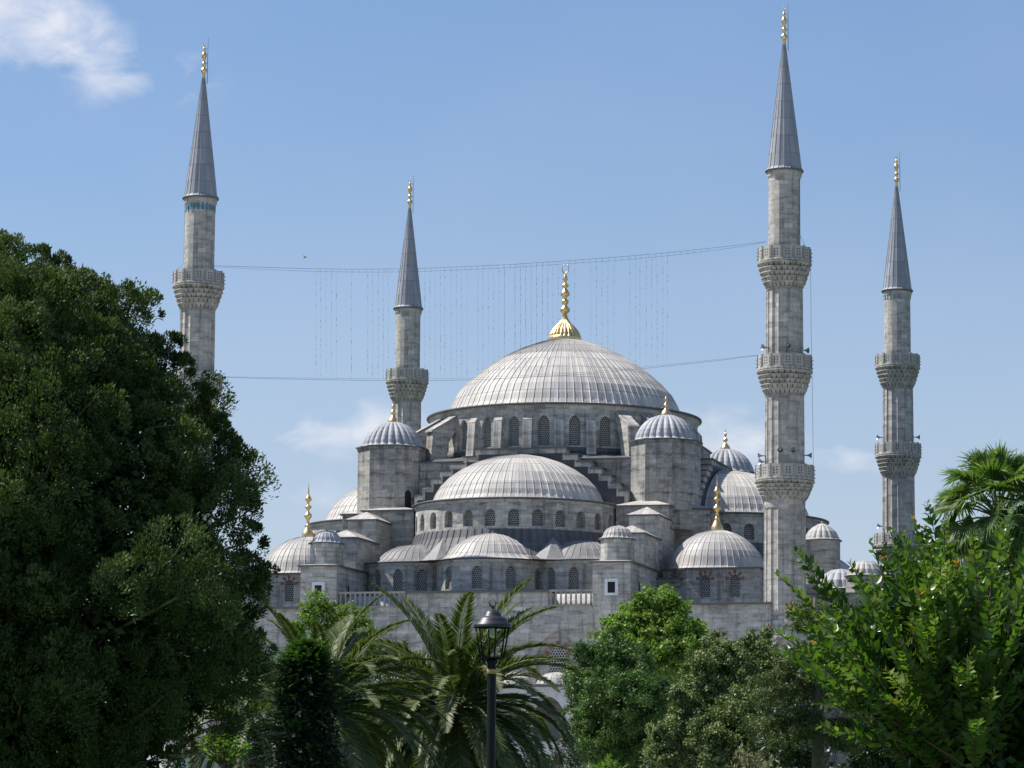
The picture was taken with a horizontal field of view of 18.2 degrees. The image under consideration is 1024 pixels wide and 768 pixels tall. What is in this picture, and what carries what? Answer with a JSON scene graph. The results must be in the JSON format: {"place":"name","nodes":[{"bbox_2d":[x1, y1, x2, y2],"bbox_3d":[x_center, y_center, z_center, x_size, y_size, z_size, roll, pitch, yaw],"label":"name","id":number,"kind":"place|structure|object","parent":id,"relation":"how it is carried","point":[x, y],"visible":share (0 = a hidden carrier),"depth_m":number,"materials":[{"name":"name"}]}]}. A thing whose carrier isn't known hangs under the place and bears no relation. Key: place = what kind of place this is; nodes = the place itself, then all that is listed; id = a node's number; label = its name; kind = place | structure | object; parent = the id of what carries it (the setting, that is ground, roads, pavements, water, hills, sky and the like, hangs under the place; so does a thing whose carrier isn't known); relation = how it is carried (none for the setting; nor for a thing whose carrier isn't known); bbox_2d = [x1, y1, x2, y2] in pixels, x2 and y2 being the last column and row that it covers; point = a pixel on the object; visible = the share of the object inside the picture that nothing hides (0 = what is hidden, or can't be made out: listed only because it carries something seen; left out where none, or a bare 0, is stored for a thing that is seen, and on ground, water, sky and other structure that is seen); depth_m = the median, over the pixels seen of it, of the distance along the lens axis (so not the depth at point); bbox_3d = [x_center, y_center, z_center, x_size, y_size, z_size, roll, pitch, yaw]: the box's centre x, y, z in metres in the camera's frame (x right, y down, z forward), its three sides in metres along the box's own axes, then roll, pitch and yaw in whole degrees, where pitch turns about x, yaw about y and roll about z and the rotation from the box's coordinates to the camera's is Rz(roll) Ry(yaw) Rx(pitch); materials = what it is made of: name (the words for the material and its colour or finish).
{"place":"outdoors","nodes":[
{"label":"outdoors","id":0,"kind":"place"},
{"bbox_2d":[169,741,221,767],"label":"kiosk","id":1,"kind":"object","parent":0,"point":[187,760],"visible":0.01,"depth_m":93.71,"materials":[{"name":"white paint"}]},
{"bbox_2d":[227,242,762,380],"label":"string lights","id":2,"kind":"object","parent":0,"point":[493,320],"visible":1,"depth_m":343.73},
{"bbox_2d":[0,0,1023,767],"label":"sky","id":3,"kind":"structure","parent":0,"point":[530,132],"materials":[{"name":"blue"}]},
{"bbox_2d":[757,735,767,761],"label":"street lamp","id":4,"kind":"object","parent":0,"point":[763,745],"visible":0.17,"depth_m":139.03,"materials":[{"name":"metal"}]},
{"bbox_3d":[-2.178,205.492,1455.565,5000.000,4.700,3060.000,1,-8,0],"label":"ground","id":5,"kind":"structure","parent":0,"visible":0},
{"bbox_2d":[0,228,281,767],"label":"tree","id":6,"kind":"object","parent":5,"relation":"on","point":[84,576],"visible":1,"depth_m":55.60,"materials":[{"name":"green plant"}]},
{"bbox_2d":[161,42,225,767],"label":"minaret","id":7,"kind":"object","parent":5,"relation":"on","point":[198,283],"visible":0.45,"depth_m":353.07,"materials":[{"name":"stone"}]},
{"bbox_2d":[192,727,253,767],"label":"leafy branch bush","id":8,"kind":"object","parent":5,"relation":"on","point":[232,751],"visible":0.73,"depth_m":69.47,"materials":[{"name":"green plant"}]},
{"bbox_2d":[244,624,273,716],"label":"park tree","id":9,"kind":"object","parent":5,"relation":"on","point":[262,642],"visible":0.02,"depth_m":127.50,"materials":[{"name":"green plant"}]},
{"bbox_2d":[165,682,357,767],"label":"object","id":10,"kind":"object","parent":5,"relation":"on","point":[199,758],"visible":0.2,"depth_m":76.95,"materials":[{"name":"green plant"}]},
{"bbox_2d":[232,633,376,767],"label":"yew tree","id":11,"kind":"object","parent":5,"relation":"on","point":[303,667],"visible":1,"depth_m":37.64,"materials":[{"name":"green plant"}]},
{"bbox_2d":[193,589,453,767],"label":"date palm","id":12,"kind":"object","parent":5,"relation":"on","point":[370,754],"visible":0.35,"depth_m":83.38,"materials":[{"name":"green plant"}]},
{"bbox_2d":[290,588,383,657],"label":"tree","id":13,"kind":"object","parent":5,"relation":"on","point":[318,606],"visible":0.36,"depth_m":261.37,"materials":[{"name":"green plant"}]},
{"bbox_2d":[277,639,433,684],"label":"park tree","id":14,"kind":"object","parent":5,"relation":"on","point":[363,655],"visible":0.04,"depth_m":203.91,"materials":[{"name":"green plant"}]},
{"bbox_2d":[350,675,432,767],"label":"park tree","id":15,"kind":"object","parent":5,"relation":"on","point":[384,678],"visible":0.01,"depth_m":139.04,"materials":[{"name":"green plant"}]},
{"bbox_2d":[385,175,428,431],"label":"minaret","id":16,"kind":"object","parent":5,"relation":"on","point":[407,392],"visible":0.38,"depth_m":426.36,"materials":[{"name":"stone"}]},
{"bbox_2d":[361,645,537,766],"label":"park tree","id":17,"kind":"object","parent":5,"relation":"on","point":[380,679],"visible":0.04,"depth_m":149.63,"materials":[{"name":"green plant"}]},
{"bbox_2d":[335,576,583,767],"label":"date palm","id":18,"kind":"object","parent":5,"relation":"on","point":[460,736],"visible":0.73,"depth_m":90.57,"materials":[{"name":"green plant"}]},
{"bbox_2d":[473,600,511,767],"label":"street lamp","id":19,"kind":"object","parent":5,"relation":"on","point":[492,620],"visible":1,"depth_m":51.55,"materials":[{"name":"grey metal"}]},
{"bbox_2d":[165,264,885,767],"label":"mosque","id":20,"kind":"structure","parent":5,"relation":"on","point":[587,496],"depth_m":352.97,"materials":[{"name":"grey stone"}]},
{"bbox_2d":[541,731,592,767],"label":"oleander bush","id":21,"kind":"object","parent":5,"relation":"on","point":[568,762],"visible":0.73,"depth_m":168.76,"materials":[{"name":"green plant"}]},
{"bbox_2d":[585,752,628,767],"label":"spiky bush","id":22,"kind":"object","parent":5,"relation":"on","point":[609,763],"visible":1,"depth_m":94.27,"materials":[{"name":"green plant"}]},
{"bbox_2d":[556,629,691,767],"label":"ash tree","id":23,"kind":"object","parent":5,"relation":"on","point":[621,692],"visible":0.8,"depth_m":181.07,"materials":[{"name":"green plant"}]},
{"bbox_2d":[585,583,720,687],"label":"plane tree","id":24,"kind":"object","parent":5,"relation":"on","point":[663,627],"visible":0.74,"depth_m":232.11,"materials":[{"name":"green plant"}]},
{"bbox_2d":[639,628,799,767],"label":"linden tree","id":25,"kind":"object","parent":5,"relation":"on","point":[716,701],"visible":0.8,"depth_m":161.92,"materials":[{"name":"green plant"}]},
{"bbox_2d":[728,741,780,767],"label":"plume plant","id":26,"kind":"object","parent":5,"relation":"on","point":[745,762],"visible":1,"depth_m":87.24,"materials":[{"name":"green plant"}]},
{"bbox_2d":[759,622,779,689],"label":"slender tree","id":27,"kind":"object","parent":5,"relation":"on","point":[766,633],"visible":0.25,"depth_m":209.44,"materials":[{"name":"green plant"}]},
{"bbox_2d":[754,6,815,767],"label":"minaret","id":28,"kind":"object","parent":5,"relation":"on","point":[784,478],"visible":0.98,"depth_m":332.85,"materials":[{"name":"grey stone"}]},
{"bbox_2d":[784,596,812,627],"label":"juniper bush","id":29,"kind":"object","parent":5,"relation":"on","point":[803,601],"visible":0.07,"depth_m":119.97,"materials":[{"name":"green plant"}]},
{"bbox_2d":[754,662,845,767],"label":"park tree","id":30,"kind":"object","parent":5,"relation":"on","point":[799,755],"visible":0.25,"depth_m":133.97,"materials":[{"name":"green plant"}]},
{"bbox_2d":[745,597,869,767],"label":"cedar tree","id":31,"kind":"object","parent":5,"relation":"on","point":[796,722],"visible":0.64,"depth_m":103.85,"materials":[{"name":"green plant"}]},
{"bbox_2d":[835,713,900,767],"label":"park tree","id":32,"kind":"object","parent":5,"relation":"on","point":[870,759],"visible":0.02,"depth_m":118.67,"materials":[{"name":"green plant"}]},
{"bbox_2d":[762,499,1023,767],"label":"crape myrtle","id":33,"kind":"object","parent":5,"relation":"on","point":[924,666],"visible":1,"depth_m":17.14,"materials":[{"name":"green plant"}]},
{"bbox_2d":[873,151,923,574],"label":"minaret","id":34,"kind":"object","parent":5,"relation":"on","point":[898,453],"visible":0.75,"depth_m":406.87,"materials":[{"name":"stone"}]},
{"bbox_2d":[925,440,1023,578],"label":"fan palm","id":35,"kind":"object","parent":5,"relation":"on","point":[1001,468],"visible":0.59,"depth_m":75.86,"materials":[{"name":"green plant"}]},
{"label":"pavement","id":36,"kind":"structure","parent":0,"visible":0},
{"bbox_2d":[825,747,836,767],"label":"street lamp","id":37,"kind":"object","parent":36,"relation":"on","point":[828,762],"visible":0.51,"depth_m":173.76,"materials":[{"name":"metal"}]}
]}

